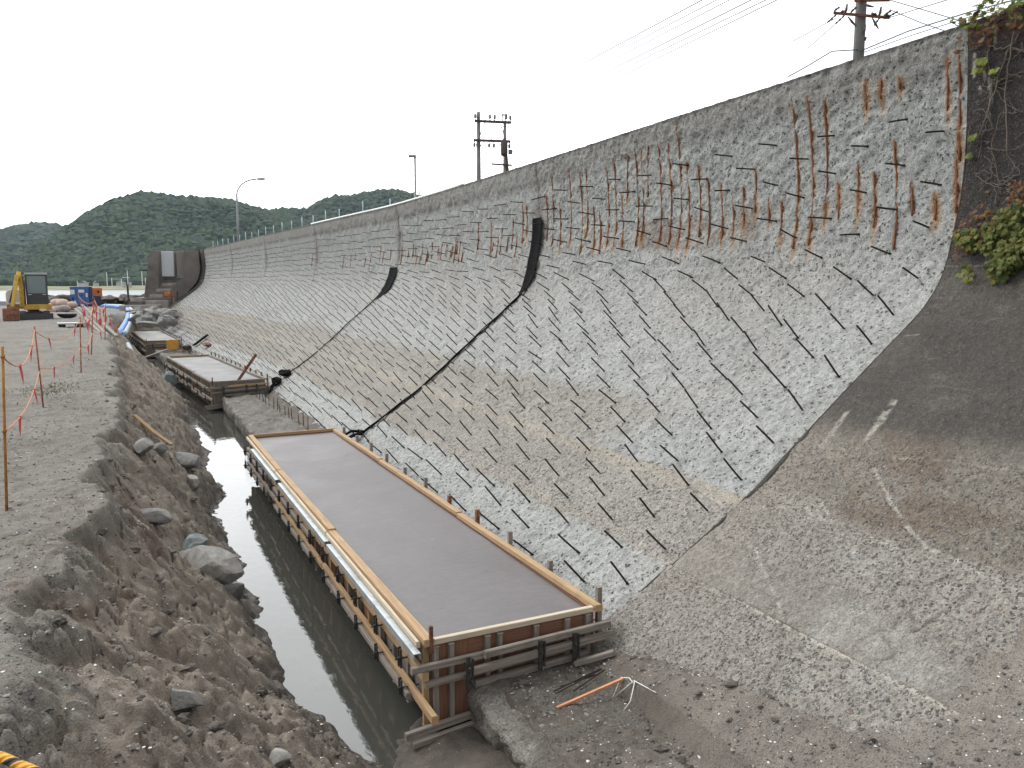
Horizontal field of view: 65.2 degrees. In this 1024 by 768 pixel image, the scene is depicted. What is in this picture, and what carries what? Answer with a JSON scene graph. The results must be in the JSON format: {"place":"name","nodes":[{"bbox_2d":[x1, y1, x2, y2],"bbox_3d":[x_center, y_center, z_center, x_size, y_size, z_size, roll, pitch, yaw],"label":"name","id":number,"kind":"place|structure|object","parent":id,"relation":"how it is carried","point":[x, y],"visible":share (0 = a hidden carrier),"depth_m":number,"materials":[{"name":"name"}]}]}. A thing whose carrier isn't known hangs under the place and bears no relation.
{"place":"outdoors","nodes":[
{"label":"outdoors","id":0,"kind":"place"},
{"bbox_2d":[57,313,76,317],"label":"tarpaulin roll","id":1,"kind":"object","parent":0,"point":[66,315],"visible":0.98,"depth_m":49.39,"materials":[{"name":"black plastic"}]},
{"bbox_2d":[0,290,144,303],"bbox_3d":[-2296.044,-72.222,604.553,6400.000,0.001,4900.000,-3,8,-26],"label":"sea","id":2,"kind":"structure","parent":0,"point":[116,293],"depth_m":339.89,"materials":[{"name":"grey liquid"}]},
{"bbox_2d":[0,285,144,290],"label":"shore","id":3,"kind":"structure","parent":0,"point":[6,287],"depth_m":478.37,"materials":[{"name":"grey stone"}]},
{"bbox_2d":[0,276,144,285],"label":"shore trees","id":4,"kind":"object","parent":3,"relation":"on","point":[53,281],"visible":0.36,"depth_m":561.67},
{"bbox_2d":[78,281,88,286],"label":"house","id":5,"kind":"structure","parent":0,"point":[82,283],"depth_m":532.54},
{"bbox_2d":[92,288,101,305],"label":"compressor","id":6,"kind":"object","parent":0,"point":[97,293],"visible":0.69,"depth_m":72.57,"materials":[{"name":"orange paint"}]},
{"bbox_2d":[132,344,421,767],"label":"trench water","id":7,"kind":"structure","parent":0,"point":[338,676],"depth_m":9.32,"materials":[{"name":"grey liquid"}]},
{"bbox_2d":[0,0,1016,228],"label":"sky","id":8,"kind":"structure","parent":0,"point":[101,101],"materials":[{"name":"white"}]},
{"bbox_2d":[0,285,1023,767],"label":"ground","id":9,"kind":"structure","parent":0,"point":[466,747],"depth_m":6.33,"materials":[{"name":"soil"}]},
{"bbox_2d":[0,346,7,510],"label":"fence post","id":10,"kind":"object","parent":9,"relation":"on","point":[2,357],"visible":0.9,"depth_m":7.42,"materials":[{"name":"wood"}]},
{"bbox_2d":[4,330,34,384],"bbox_3d":[-6.440,-0.386,10.578,0.043,0.554,7.312,-4,8,-29],"label":"rope","id":11,"kind":"object","parent":10,"relation":"attached to","point":[20,365],"visible":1,"depth_m":9.56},
{"bbox_2d":[7,371,39,435],"bbox_3d":[-6.443,0.268,10.658,0.051,0.484,7.314,-4,8,-28],"label":"rope","id":12,"kind":"object","parent":10,"relation":"attached to","point":[19,416],"visible":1,"depth_m":9.71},
{"bbox_2d":[2,271,53,320],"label":"excavator","id":13,"kind":"object","parent":9,"relation":"on","point":[37,305],"visible":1,"depth_m":47.64,"materials":[{"name":"metal"}]},
{"bbox_2d":[34,326,43,407],"bbox_3d":[-8.179,-0.264,13.835,0.070,1.465,0.026,-4,8,-30],"label":"fence post","id":14,"kind":"object","parent":9,"relation":"on","point":[39,368],"visible":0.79,"depth_m":13.83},
{"bbox_2d":[36,319,79,350],"bbox_3d":[-9.354,-1.042,16.633,0.049,0.464,6.217,-3,8,-22],"label":"rope","id":15,"kind":"object","parent":14,"relation":"attached to","point":[49,339],"visible":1,"depth_m":16.01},
{"bbox_2d":[40,349,79,378],"bbox_3d":[-9.358,-0.422,16.709,0.044,0.440,6.210,-3,8,-22],"label":"rope","id":16,"kind":"object","parent":14,"relation":"attached to","point":[53,367],"visible":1,"depth_m":15.58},
{"bbox_2d":[5,378,84,404],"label":"grass","id":17,"kind":"structure","parent":9,"relation":"on","point":[54,386],"depth_m":15.99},
{"bbox_2d":[56,299,68,305],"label":"bulk bag","id":18,"kind":"object","parent":9,"relation":"on","point":[59,302],"visible":0.75,"depth_m":59.88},
{"bbox_2d":[55,294,70,300],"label":"bag","id":19,"kind":"object","parent":9,"relation":"on","point":[63,296],"visible":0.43,"depth_m":74.83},
{"bbox_2d":[57,305,70,311],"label":"bulk bag","id":20,"kind":"object","parent":9,"relation":"on","point":[63,308],"visible":0.89,"depth_m":58.86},
{"bbox_2d":[0,369,133,765],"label":"dry weed","id":21,"kind":"object","parent":9,"relation":"on","point":[22,566],"visible":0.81,"depth_m":6.08,"materials":[{"name":"plant"}]},
{"bbox_2d":[57,322,83,327],"bbox_3d":[-21.386,-2.872,38.784,1.150,0.230,0.870,-4,8,-28],"label":"board","id":22,"kind":"object","parent":9,"relation":"on","point":[62,324],"visible":0.9,"depth_m":38.52,"materials":[{"name":"white plastic"}]},
{"bbox_2d":[66,301,77,307],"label":"bulk bag","id":23,"kind":"object","parent":9,"relation":"on","point":[71,304],"visible":0.85,"depth_m":60.02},
{"bbox_2d":[79,317,81,372],"bbox_3d":[-10.537,-0.930,19.540,0.085,1.419,0.026,-4,8,-28],"label":"fence post","id":24,"kind":"object","parent":9,"relation":"on","point":[80,346],"visible":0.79,"depth_m":19.53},
{"bbox_2d":[70,282,92,305],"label":"generator","id":25,"kind":"object","parent":9,"relation":"on","point":[85,294],"visible":0.81,"depth_m":70.06,"materials":[{"name":"blue paint"}]},
{"bbox_2d":[74,308,101,331],"bbox_3d":[-20.832,-3.133,39.235,0.140,0.875,11.059,-5,9,-33],"label":"long board","id":26,"kind":"object","parent":9,"relation":"on","point":[85,318],"visible":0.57,"depth_m":39.25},
{"bbox_2d":[77,307,113,339],"bbox_3d":[-20.629,-3.115,39.343,0.140,1.003,15.065,-5,9,-32],"label":"long board","id":27,"kind":"object","parent":9,"relation":"on","point":[96,324],"visible":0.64,"depth_m":38.00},
{"bbox_2d":[80,304,118,336],"bbox_3d":[-20.457,-3.238,39.417,0.140,1.092,13.084,-5,9,-33],"label":"long board","id":28,"kind":"object","parent":9,"relation":"on","point":[109,329],"visible":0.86,"depth_m":37.46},
{"bbox_2d":[101,296,118,302],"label":"boulder","id":29,"kind":"object","parent":9,"relation":"on","point":[110,299],"visible":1,"depth_m":74.52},
{"bbox_2d":[100,304,129,336],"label":"hose","id":30,"kind":"object","parent":9,"relation":"on","point":[122,327],"visible":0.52,"depth_m":50.44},
{"bbox_2d":[104,304,132,335],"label":"hose","id":31,"kind":"object","parent":9,"relation":"on","point":[127,328],"visible":0.36,"depth_m":46.16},
{"bbox_2d":[123,282,131,304],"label":"site sign","id":32,"kind":"object","parent":9,"relation":"on","point":[127,286],"visible":0.83,"depth_m":70.34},
{"bbox_2d":[127,315,140,322],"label":"boulder","id":33,"kind":"object","parent":9,"relation":"on","point":[132,319],"visible":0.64,"depth_m":48.89,"materials":[{"name":"stone"}]},
{"bbox_2d":[133,438,153,455],"bbox_3d":[-5.670,0.971,12.213,0.561,0.277,0.309,7,10,43],"label":"boulder","id":34,"kind":"object","parent":9,"relation":"on","point":[142,446],"visible":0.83,"depth_m":12.06,"materials":[{"name":"stone"}]},
{"bbox_2d":[132,414,173,445],"bbox_3d":[-6.422,0.820,14.304,0.762,0.529,0.090,2,7,14],"label":"plank","id":35,"kind":"object","parent":9,"relation":"on","point":[148,427],"visible":1,"depth_m":14.29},
{"bbox_2d":[148,310,161,319],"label":"boulder","id":36,"kind":"object","parent":9,"relation":"on","point":[155,314],"visible":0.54,"depth_m":52.51,"materials":[{"name":"stone"}]},
{"bbox_2d":[140,508,171,524],"bbox_3d":[-4.212,1.554,9.397,0.522,0.195,0.241,1,7,6],"label":"boulder","id":37,"kind":"object","parent":9,"relation":"on","point":[157,516],"visible":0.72,"depth_m":9.30,"materials":[{"name":"stone"}]},
{"bbox_2d":[153,443,167,455],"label":"boulder","id":38,"kind":"object","parent":9,"relation":"on","point":[160,449],"visible":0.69,"depth_m":13.28,"materials":[{"name":"stone"}]},
{"bbox_2d":[119,250,204,310],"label":"stair block","id":39,"kind":"structure","parent":9,"relation":"on","point":[165,269],"depth_m":65.69,"materials":[{"name":"concrete"}]},
{"bbox_2d":[163,371,178,385],"bbox_3d":[-12.715,-0.192,29.758,0.547,0.590,0.744,-3,8,-26],"label":"boulder","id":40,"kind":"object","parent":9,"relation":"on","point":[170,377],"visible":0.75,"depth_m":29.53,"materials":[{"name":"grey stone"}]},
{"bbox_2d":[171,688,203,710],"bbox_3d":[-2.207,2.147,5.438,0.240,0.152,0.146,1,7,5],"label":"boulder","id":41,"kind":"object","parent":9,"relation":"on","point":[183,699],"visible":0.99,"depth_m":5.39,"materials":[{"name":"stone"}]},
{"bbox_2d":[175,452,199,469],"bbox_3d":[-5.779,1.328,14.107,0.404,0.279,0.933,-6,9,-40],"label":"boulder","id":42,"kind":"object","parent":9,"relation":"on","point":[185,460],"visible":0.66,"depth_m":13.84,"materials":[{"name":"stone"}]},
{"bbox_2d":[187,474,199,491],"bbox_3d":[-5.407,1.699,13.543,0.168,0.319,0.530,-5,9,-33],"label":"boulder","id":43,"kind":"object","parent":9,"relation":"on","point":[193,483],"visible":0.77,"depth_m":13.38,"materials":[{"name":"stone"}]},
{"bbox_2d":[179,533,244,584],"bbox_3d":[-3.495,2.031,9.059,0.975,0.496,0.512,6,9,39],"label":"boulder","id":44,"kind":"object","parent":9,"relation":"on","point":[222,566],"visible":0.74,"depth_m":8.92,"materials":[{"name":"stone"}]},
{"bbox_2d":[172,356,263,397],"bbox_3d":[-10.985,-0.264,29.168,1.520,0.672,9.790,-4,8,-30],"label":"concrete footing","id":45,"kind":"object","parent":9,"relation":"on","point":[208,367],"visible":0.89,"depth_m":28.55,"materials":[{"name":"concrete"}]},
{"bbox_2d":[223,581,244,599],"bbox_3d":[-3.328,2.445,9.472,0.299,0.252,0.291,-3,8,-26],"label":"boulder","id":46,"kind":"object","parent":9,"relation":"on","point":[235,589],"visible":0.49,"depth_m":9.40,"materials":[{"name":"stone"}]},
{"bbox_2d":[237,354,256,379],"bbox_3d":[-8.638,-0.131,25.278,1.355,1.688,0.078,2,7,13],"label":"timber prop","id":47,"kind":"object","parent":9,"relation":"on","point":[247,366],"visible":0.52,"depth_m":25.12,"materials":[{"name":"wood"}]},
{"bbox_2d":[269,748,291,766],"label":"boulder","id":48,"kind":"object","parent":9,"relation":"on","point":[279,757],"visible":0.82,"depth_m":5.48,"materials":[{"name":"stone"}]},
{"bbox_2d":[153,349,652,767],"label":"old footing","id":49,"kind":"object","parent":9,"relation":"on","point":[506,729],"visible":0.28,"depth_m":6.57,"materials":[{"name":"concrete"}]},
{"bbox_2d":[129,328,182,356],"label":"timber form","id":50,"kind":"object","parent":49,"relation":"on","point":[144,346],"visible":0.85,"depth_m":42.69,"materials":[{"name":"brown wood"}]},
{"bbox_2d":[134,331,175,349],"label":"concrete footing","id":51,"kind":"object","parent":50,"relation":"in","point":[152,335],"visible":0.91,"depth_m":47.02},
{"bbox_2d":[135,321,156,328],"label":"boulder","id":52,"kind":"object","parent":51,"relation":"on","point":[149,324],"visible":0.84,"depth_m":44.37,"materials":[{"name":"stone"}]},
{"bbox_2d":[142,315,155,321],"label":"boulder","id":53,"kind":"object","parent":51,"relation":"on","point":[150,318],"visible":0.39,"depth_m":47.51,"materials":[{"name":"stone"}]},
{"bbox_2d":[156,316,166,327],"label":"boulder","id":54,"kind":"object","parent":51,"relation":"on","point":[161,322],"visible":1,"depth_m":44.47,"materials":[{"name":"stone"}]},
{"bbox_2d":[166,340,178,348],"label":"crate","id":55,"kind":"object","parent":49,"relation":"on","point":[172,344],"visible":0.88,"depth_m":40.79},
{"bbox_2d":[164,352,270,409],"bbox_3d":[-10.970,-0.286,28.998,1.984,0.988,10.210,-4,8,-30],"label":"timber form","id":56,"kind":"object","parent":49,"relation":"on","point":[212,393],"visible":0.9,"depth_m":25.29,"materials":[{"name":"brown wood"}]},
{"bbox_2d":[242,427,614,749],"bbox_3d":[-2.191,1.911,11.552,2.025,0.998,10.544,-3,8,-26],"label":"timber form","id":57,"kind":"object","parent":49,"relation":"on","point":[434,678],"visible":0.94,"depth_m":7.37,"materials":[{"name":"brown wood"}]},
{"bbox_2d":[256,432,581,636],"bbox_3d":[-2.192,1.934,11.720,1.560,0.672,10.120,-3,8,-26],"label":"concrete footing","id":58,"kind":"object","parent":57,"relation":"in","point":[428,563],"visible":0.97,"depth_m":9.38,"materials":[{"name":"concrete"}]},
{"bbox_2d":[0,363,1023,767],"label":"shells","id":59,"kind":"object","parent":9,"relation":"on","point":[530,683],"visible":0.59,"depth_m":5.81},
{"bbox_2d":[44,360,1020,767],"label":"earth clods","id":60,"kind":"object","parent":9,"relation":"on","point":[184,718],"visible":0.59,"depth_m":5.95,"materials":[{"name":"soil"}]},
{"bbox_2d":[553,668,599,691],"bbox_3d":[0.566,2.562,6.926,0.515,0.068,0.012,-5,9,-34],"label":"steel rod","id":61,"kind":"object","parent":9,"relation":"on","point":[575,680],"visible":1,"depth_m":6.91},
{"bbox_2d":[557,668,601,692],"bbox_3d":[0.587,2.555,6.894,0.502,0.075,0.012,-5,9,-36],"label":"steel rod","id":62,"kind":"object","parent":9,"relation":"on","point":[579,680],"visible":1,"depth_m":6.89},
{"bbox_2d":[573,669,604,691],"bbox_3d":[0.664,2.549,6.884,0.375,0.093,0.012,-5,9,-37],"label":"steel rod","id":63,"kind":"object","parent":9,"relation":"on","point":[589,680],"visible":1,"depth_m":6.88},
{"bbox_2d":[556,677,622,708],"bbox_3d":[0.650,2.572,6.654,0.599,0.173,0.024,-2,8,-18],"label":"orange stick","id":64,"kind":"object","parent":9,"relation":"on","point":[589,693],"visible":1,"depth_m":6.65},
{"bbox_2d":[165,6,1023,732],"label":"seawall","id":65,"kind":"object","parent":9,"relation":"on","point":[853,560],"visible":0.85,"depth_m":10.20,"materials":[{"name":"concrete"}]},
{"bbox_2d":[162,291,174,297],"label":"engine pump","id":66,"kind":"object","parent":65,"relation":"on","point":[167,293],"visible":1,"depth_m":63.33,"materials":[{"name":"metal"}]},
{"bbox_2d":[162,311,179,318],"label":"boulder","id":67,"kind":"object","parent":65,"relation":"on","point":[175,314],"visible":0.66,"depth_m":53.20,"materials":[{"name":"stone"}]},
{"bbox_2d":[165,318,177,325],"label":"boulder","id":68,"kind":"object","parent":65,"relation":"on","point":[171,322],"visible":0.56,"depth_m":47.13,"materials":[{"name":"stone"}]},
{"bbox_2d":[268,267,396,393],"bbox_3d":[-6.022,-1.944,26.992,0.726,4.026,5.314,7,10,44],"label":"rubber strip","id":69,"kind":"object","parent":65,"relation":"on","point":[386,287],"visible":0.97,"depth_m":27.43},
{"bbox_2d":[217,183,463,243],"bbox_3d":[-12.193,-8.383,42.855,0.424,0.640,45.092,-4,8,-29],"label":"guard rail","id":70,"kind":"object","parent":65,"relation":"on","point":[362,211],"visible":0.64,"depth_m":31.99,"materials":[{"name":"metal"}]},
{"bbox_2d":[165,201,531,421],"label":"steel dowels","id":71,"kind":"object","parent":65,"relation":"attached to","point":[334,307],"visible":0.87,"depth_m":27.90,"materials":[{"name":"metal"}]},
{"bbox_2d":[346,217,541,437],"bbox_3d":[-1.477,-1.197,17.662,5.297,5.109,0.512,-6,9,-37],"label":"rubber strip","id":72,"kind":"object","parent":65,"relation":"attached to","point":[534,251],"visible":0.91,"depth_m":18.77,"materials":[{"name":"rubber"}]},
{"bbox_2d":[513,539,533,555],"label":"steel dowel","id":73,"kind":"object","parent":65,"relation":"attached to","point":[524,548],"visible":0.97,"depth_m":9.56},
{"bbox_2d":[557,533,579,553],"bbox_3d":[0.649,1.825,9.119,0.396,0.039,0.035,43,-13,-24],"label":"steel dowel","id":74,"kind":"object","parent":65,"relation":"attached to","point":[568,543],"visible":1,"depth_m":9.11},
{"bbox_2d":[563,560,585,582],"bbox_3d":[0.680,2.020,8.571,0.032,0.410,0.032,-47,23,-13],"label":"steel dowel","id":75,"kind":"object","parent":65,"relation":"attached to","point":[574,571],"visible":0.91,"depth_m":8.55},
{"bbox_2d":[610,561,628,584],"bbox_3d":[1.108,1.943,8.189,0.032,0.381,0.035,-43,24,-17],"label":"steel dowel","id":76,"kind":"object","parent":65,"relation":"attached to","point":[619,572],"visible":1,"depth_m":8.17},
{"bbox_2d":[645,529,665,549],"bbox_3d":[1.519,1.642,8.333,0.396,0.039,0.035,43,-10,-21],"label":"steel dowel","id":77,"kind":"object","parent":65,"relation":"attached to","point":[655,539],"visible":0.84,"depth_m":8.31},
{"bbox_2d":[672,464,688,485],"bbox_3d":[1.938,1.057,9.120,0.032,0.410,0.032,-45,23,-14],"label":"steel dowel","id":78,"kind":"object","parent":65,"relation":"attached to","point":[679,473],"visible":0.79,"depth_m":9.10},
{"bbox_2d":[690,492,707,510],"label":"steel dowel","id":79,"kind":"object","parent":65,"relation":"attached to","point":[698,501],"visible":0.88,"depth_m":8.54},
{"bbox_2d":[706,432,722,452],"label":"steel dowel","id":80,"kind":"object","parent":65,"relation":"attached to","point":[715,444],"visible":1,"depth_m":9.27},
{"bbox_2d":[723,458,742,480],"bbox_3d":[2.411,0.944,8.692,0.039,0.396,0.035,-47,20,-10],"label":"steel dowel","id":81,"kind":"object","parent":65,"relation":"attached to","point":[732,469],"visible":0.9,"depth_m":8.68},
{"bbox_2d":[768,368,786,387],"bbox_3d":[3.185,-0.054,9.580,0.410,0.032,0.032,42,-11,-23],"label":"steel dowel","id":82,"kind":"object","parent":65,"relation":"attached to","point":[775,376],"visible":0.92,"depth_m":9.56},
{"bbox_2d":[787,389,802,410],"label":"steel dowel","id":83,"kind":"object","parent":65,"relation":"attached to","point":[794,398],"visible":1,"depth_m":9.02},
{"bbox_2d":[795,338,813,357],"bbox_3d":[3.588,-0.422,9.767,0.410,0.032,0.032,41,-9,-22],"label":"steel dowel","id":84,"kind":"object","parent":65,"relation":"attached to","point":[803,346],"visible":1,"depth_m":9.74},
{"bbox_2d":[824,355,839,377],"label":"steel dowel","id":85,"kind":"object","parent":65,"relation":"attached to","point":[832,367],"visible":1,"depth_m":9.14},
{"bbox_2d":[856,325,872,344],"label":"steel dowel","id":86,"kind":"object","parent":65,"relation":"attached to","point":[864,334],"visible":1,"depth_m":9.30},
{"bbox_2d":[877,295,893,314],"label":"steel dowel","id":87,"kind":"object","parent":65,"relation":"attached to","point":[885,304],"visible":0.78,"depth_m":9.52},
{"bbox_2d":[948,180,1023,285],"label":"ivy","id":88,"kind":"object","parent":65,"relation":"attached to","point":[1006,252],"visible":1,"depth_m":8.66,"materials":[{"name":"green plant"}]},
{"bbox_2d":[950,0,1023,206],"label":"creeper","id":89,"kind":"object","parent":65,"relation":"attached to","point":[963,22],"visible":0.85,"depth_m":8.85,"materials":[{"name":"brown plant"}]},
{"bbox_2d":[574,649,615,666],"bbox_3d":[0.741,2.457,7.172,0.373,0.198,0.056,2,7,15],"label":"timber offcut","id":90,"kind":"object","parent":9,"relation":"on","point":[594,658],"visible":1,"depth_m":7.15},
{"bbox_2d":[613,677,656,708],"bbox_3d":[0.968,2.532,6.517,0.146,0.255,0.499,-3,8,-26],"label":"white wire","id":91,"kind":"object","parent":9,"relation":"on","point":[633,681],"visible":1,"depth_m":6.58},
{"bbox_3d":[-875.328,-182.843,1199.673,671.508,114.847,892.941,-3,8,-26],"label":"hills","id":92,"kind":"structure","parent":0,"visible":0},
{"bbox_2d":[0,221,64,268],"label":"forest","id":93,"kind":"object","parent":92,"relation":"on","point":[15,242],"visible":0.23,"depth_m":1129.46,"materials":[{"name":"plant"}]},
{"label":"hills","id":94,"kind":"structure","parent":0,"visible":0},
{"bbox_2d":[0,189,314,281],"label":"forest","id":95,"kind":"object","parent":94,"relation":"on","point":[119,236],"visible":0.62,"depth_m":767.64,"materials":[{"name":"plant"}]},
{"bbox_3d":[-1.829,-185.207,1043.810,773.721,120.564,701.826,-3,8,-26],"label":"hills","id":96,"kind":"structure","parent":0,"visible":0},
{"bbox_2d":[270,188,422,222],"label":"forest","id":97,"kind":"object","parent":96,"relation":"on","point":[350,204],"visible":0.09,"depth_m":965.33,"materials":[{"name":"plant"}]},
{"bbox_3d":[-1.317,1.283,1.451,0.022,1.931,0.022,-3,8,-26],"label":"iron pin","id":98,"kind":"object","parent":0,"visible":0},
{"bbox_2d":[0,750,40,767],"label":"safety rope","id":99,"kind":"object","parent":98,"relation":"attached to","point":[9,760],"visible":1,"depth_m":1.09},
{"label":"road","id":100,"kind":"structure","parent":0,"visible":0},
{"bbox_2d":[236,178,265,241],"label":"street lamp","id":101,"kind":"object","parent":100,"relation":"on","point":[237,217],"visible":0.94,"depth_m":59.79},
{"bbox_2d":[408,154,416,197],"bbox_3d":[-4.888,-9.043,39.617,0.375,4.539,0.280,0,7,0],"label":"street lamp","id":102,"kind":"object","parent":100,"relation":"on","point":[415,186],"visible":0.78,"depth_m":39.42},
{"bbox_2d":[473,112,512,179],"bbox_3d":[-0.700,-8.199,31.503,1.660,4.906,0.538,0,7,-2],"label":"utility pole","id":103,"kind":"object","parent":100,"relation":"on","point":[505,146],"visible":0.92,"depth_m":31.32,"materials":[{"name":"concrete"}]},
{"bbox_2d":[477,0,701,119],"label":"power line","id":104,"kind":"object","parent":103,"relation":"attached to","point":[605,51],"visible":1,"depth_m":16.58,"materials":[{"name":"metal"}]},
{"bbox_2d":[485,0,716,119],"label":"power line","id":105,"kind":"object","parent":103,"relation":"attached to","point":[616,51],"visible":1,"depth_m":16.56,"materials":[{"name":"metal"}]},
{"bbox_2d":[493,0,729,120],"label":"power line","id":106,"kind":"object","parent":103,"relation":"attached to","point":[628,51],"visible":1,"depth_m":16.25,"materials":[{"name":"metal"}]},
{"bbox_2d":[476,0,765,139],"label":"power line","id":107,"kind":"object","parent":103,"relation":"attached to","point":[642,59],"visible":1,"depth_m":15.81,"materials":[{"name":"metal"}]},
{"bbox_2d":[507,0,750,121],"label":"power line","id":108,"kind":"object","parent":103,"relation":"attached to","point":[642,54],"visible":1,"depth_m":16.76,"materials":[{"name":"metal"}]},
{"bbox_2d":[490,0,776,139],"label":"power line","id":109,"kind":"object","parent":103,"relation":"attached to","point":[655,59],"visible":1,"depth_m":15.87,"materials":[{"name":"metal"}]},
{"bbox_2d":[827,0,897,58],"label":"utility pole","id":110,"kind":"object","parent":100,"relation":"on","point":[860,15],"visible":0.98,"depth_m":12.24,"materials":[{"name":"concrete"}]},
{"bbox_2d":[788,49,857,76],"bbox_3d":[4.830,-4.989,12.440,1.013,0.354,0.028,2,8,17],"label":"cable","id":111,"kind":"object","parent":110,"relation":"attached to","point":[822,57],"visible":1,"depth_m":12.43,"materials":[{"name":"rubber"}]},
{"bbox_2d":[890,0,956,19],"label":"cable","id":112,"kind":"object","parent":110,"relation":"attached to","point":[923,9],"visible":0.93,"depth_m":11.83,"materials":[{"name":"rubber"}]},
{"bbox_2d":[860,0,1012,51],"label":"cable","id":113,"kind":"object","parent":110,"relation":"attached to","point":[931,24],"visible":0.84,"depth_m":11.79,"materials":[{"name":"rubber"}]},
{"bbox_2d":[862,6,1017,52],"bbox_3d":[6.322,-5.197,11.727,2.164,0.389,0.048,4,8,29],"label":"cable","id":114,"kind":"object","parent":110,"relation":"attached to","point":[921,32],"visible":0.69,"depth_m":11.90,"materials":[{"name":"rubber"}]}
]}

